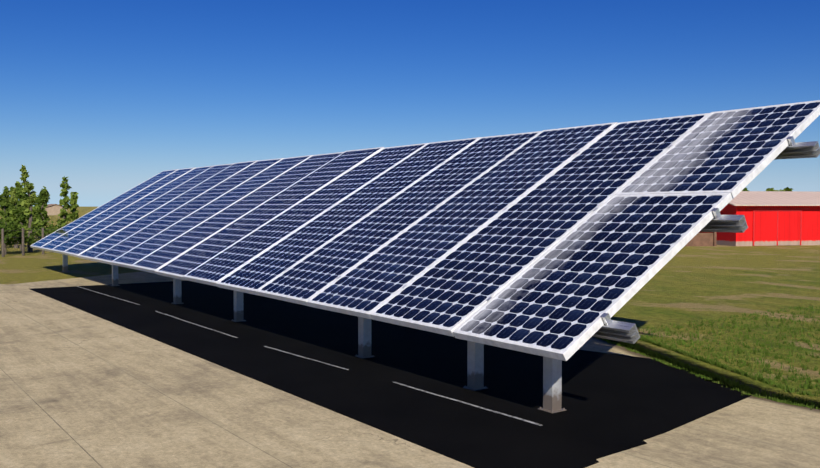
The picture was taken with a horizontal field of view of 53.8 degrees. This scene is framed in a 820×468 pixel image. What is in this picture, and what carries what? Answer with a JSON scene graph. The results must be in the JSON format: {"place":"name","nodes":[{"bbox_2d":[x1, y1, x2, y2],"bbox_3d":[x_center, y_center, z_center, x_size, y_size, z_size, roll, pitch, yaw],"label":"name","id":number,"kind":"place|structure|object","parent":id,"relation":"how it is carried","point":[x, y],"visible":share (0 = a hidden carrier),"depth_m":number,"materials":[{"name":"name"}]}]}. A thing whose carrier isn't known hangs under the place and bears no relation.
{"place":"outdoors","nodes":[
{"label":"outdoors","id":0,"kind":"place"},
{"bbox_2d":[45,204,66,214],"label":"house","id":1,"kind":"structure","parent":0,"point":[52,209],"depth_m":189.30,"materials":[{"name":"beige"}]},
{"bbox_2d":[0,271,819,467],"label":"concrete slab","id":2,"kind":"structure","parent":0,"point":[79,388],"depth_m":8.01,"materials":[{"name":"beige concrete"}]},
{"bbox_2d":[30,280,751,467],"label":"asphalt road","id":3,"kind":"structure","parent":2,"relation":"on","point":[611,404],"depth_m":9.89,"materials":[{"name":"black asphalt"}]},
{"bbox_2d":[77,286,541,425],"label":"painted lines","id":4,"kind":"object","parent":3,"relation":"on","point":[348,369],"visible":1,"depth_m":9.60,"materials":[{"name":"paint"}]},
{"bbox_2d":[30,100,819,412],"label":"solar array","id":5,"kind":"object","parent":3,"relation":"on","point":[554,248],"visible":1,"depth_m":11.35,"materials":[{"name":"blue glass"}]},
{"bbox_2d":[598,338,817,409],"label":"grass fringe tufts","id":6,"kind":"object","parent":2,"relation":"on","point":[718,382],"visible":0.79,"depth_m":9.84,"materials":[{"name":"green plant"}]},
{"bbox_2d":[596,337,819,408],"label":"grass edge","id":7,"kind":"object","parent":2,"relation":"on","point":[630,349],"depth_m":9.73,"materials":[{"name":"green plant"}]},
{"bbox_2d":[0,207,819,404],"bbox_3d":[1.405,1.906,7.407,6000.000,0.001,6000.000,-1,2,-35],"label":"lawn","id":8,"kind":"structure","parent":0,"point":[683,286],"depth_m":19.30,"materials":[{"name":"green plant"}]},
{"bbox_2d":[0,186,12,233],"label":"tree","id":9,"kind":"object","parent":8,"relation":"on","point":[5,210],"visible":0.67,"depth_m":44.51,"materials":[{"name":"green plant"}]},
{"bbox_2d":[2,187,14,218],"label":"tree","id":10,"kind":"object","parent":8,"relation":"on","point":[11,189],"visible":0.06,"depth_m":58.92,"materials":[{"name":"green plant"}]},
{"bbox_2d":[0,220,23,254],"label":"tree","id":11,"kind":"object","parent":8,"relation":"on","point":[10,227],"visible":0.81,"depth_m":35.58,"materials":[{"name":"green plant"}]},
{"bbox_2d":[8,181,21,247],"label":"tree","id":12,"kind":"object","parent":8,"relation":"on","point":[13,199],"visible":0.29,"depth_m":41.15,"materials":[{"name":"green plant"}]},
{"bbox_2d":[0,197,38,220],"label":"tree","id":13,"kind":"object","parent":8,"relation":"on","point":[12,207],"visible":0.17,"depth_m":51.42,"materials":[{"name":"green plant"}]},
{"bbox_2d":[12,187,27,249],"bbox_3d":[-19.006,-0.693,39.580,0.790,3.268,0.805,0,2,13],"label":"tree","id":14,"kind":"object","parent":8,"relation":"on","point":[18,212],"visible":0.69,"depth_m":39.48,"materials":[{"name":"green plant"}]},
{"bbox_2d":[2,222,41,252],"bbox_3d":[-17.720,0.242,36.997,1.612,1.573,1.696,0,2,1],"label":"tree","id":15,"kind":"object","parent":8,"relation":"on","point":[30,239],"visible":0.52,"depth_m":36.89,"materials":[{"name":"green plant"}]},
{"bbox_2d":[19,165,41,251],"bbox_3d":[-17.837,-1.127,37.922,0.911,4.252,0.832,1,2,29],"label":"tree","id":16,"kind":"object","parent":8,"relation":"on","point":[29,202],"visible":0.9,"depth_m":37.84,"materials":[{"name":"green plant"}]},
{"bbox_2d":[1,227,61,256],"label":"fence posts","id":17,"kind":"object","parent":8,"relation":"on","point":[2,244],"visible":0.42,"depth_m":35.15,"materials":[{"name":"grey wood"}]},
{"bbox_2d":[34,194,45,237],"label":"tree","id":18,"kind":"object","parent":8,"relation":"on","point":[38,197],"visible":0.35,"depth_m":54.33,"materials":[{"name":"green plant"}]},
{"bbox_2d":[34,186,49,227],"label":"tree","id":19,"kind":"object","parent":8,"relation":"on","point":[44,193],"visible":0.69,"depth_m":43.56,"materials":[{"name":"green plant"}]},
{"bbox_2d":[33,221,63,240],"bbox_3d":[-17.275,0.181,38.751,1.658,1.575,1.573,1,2,21],"label":"tree","id":20,"kind":"object","parent":8,"relation":"on","point":[48,232],"visible":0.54,"depth_m":38.57,"materials":[{"name":"green plant"}]},
{"bbox_2d":[56,176,71,225],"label":"tree","id":21,"kind":"object","parent":8,"relation":"on","point":[64,201],"visible":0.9,"depth_m":40.20,"materials":[{"name":"green plant"}]},
{"bbox_2d":[67,192,78,221],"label":"tree","id":22,"kind":"object","parent":8,"relation":"on","point":[73,215],"visible":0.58,"depth_m":43.20,"materials":[{"name":"green plant"}]},
{"bbox_2d":[607,339,819,409],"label":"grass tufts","id":23,"kind":"object","parent":8,"relation":"on","point":[715,377],"visible":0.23,"depth_m":9.80,"materials":[{"name":"green plant"}]},
{"bbox_2d":[639,305,819,396],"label":"lawn grass tufts","id":24,"kind":"object","parent":8,"relation":"on","point":[647,338],"visible":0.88,"depth_m":12.26,"materials":[{"name":"green plant"}]},
{"bbox_2d":[766,187,793,190],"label":"tree","id":25,"kind":"object","parent":8,"relation":"on","point":[784,189],"visible":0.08,"depth_m":479.22,"materials":[{"name":"green plant"}]},
{"bbox_2d":[0,0,819,206],"label":"sky","id":26,"kind":"structure","parent":0,"point":[108,97],"materials":[{"name":"blue"}]},
{"bbox_2d":[684,191,819,246],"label":"barn","id":27,"kind":"structure","parent":0,"point":[782,218],"depth_m":43.89,"materials":[{"name":"red paint"}]}
]}

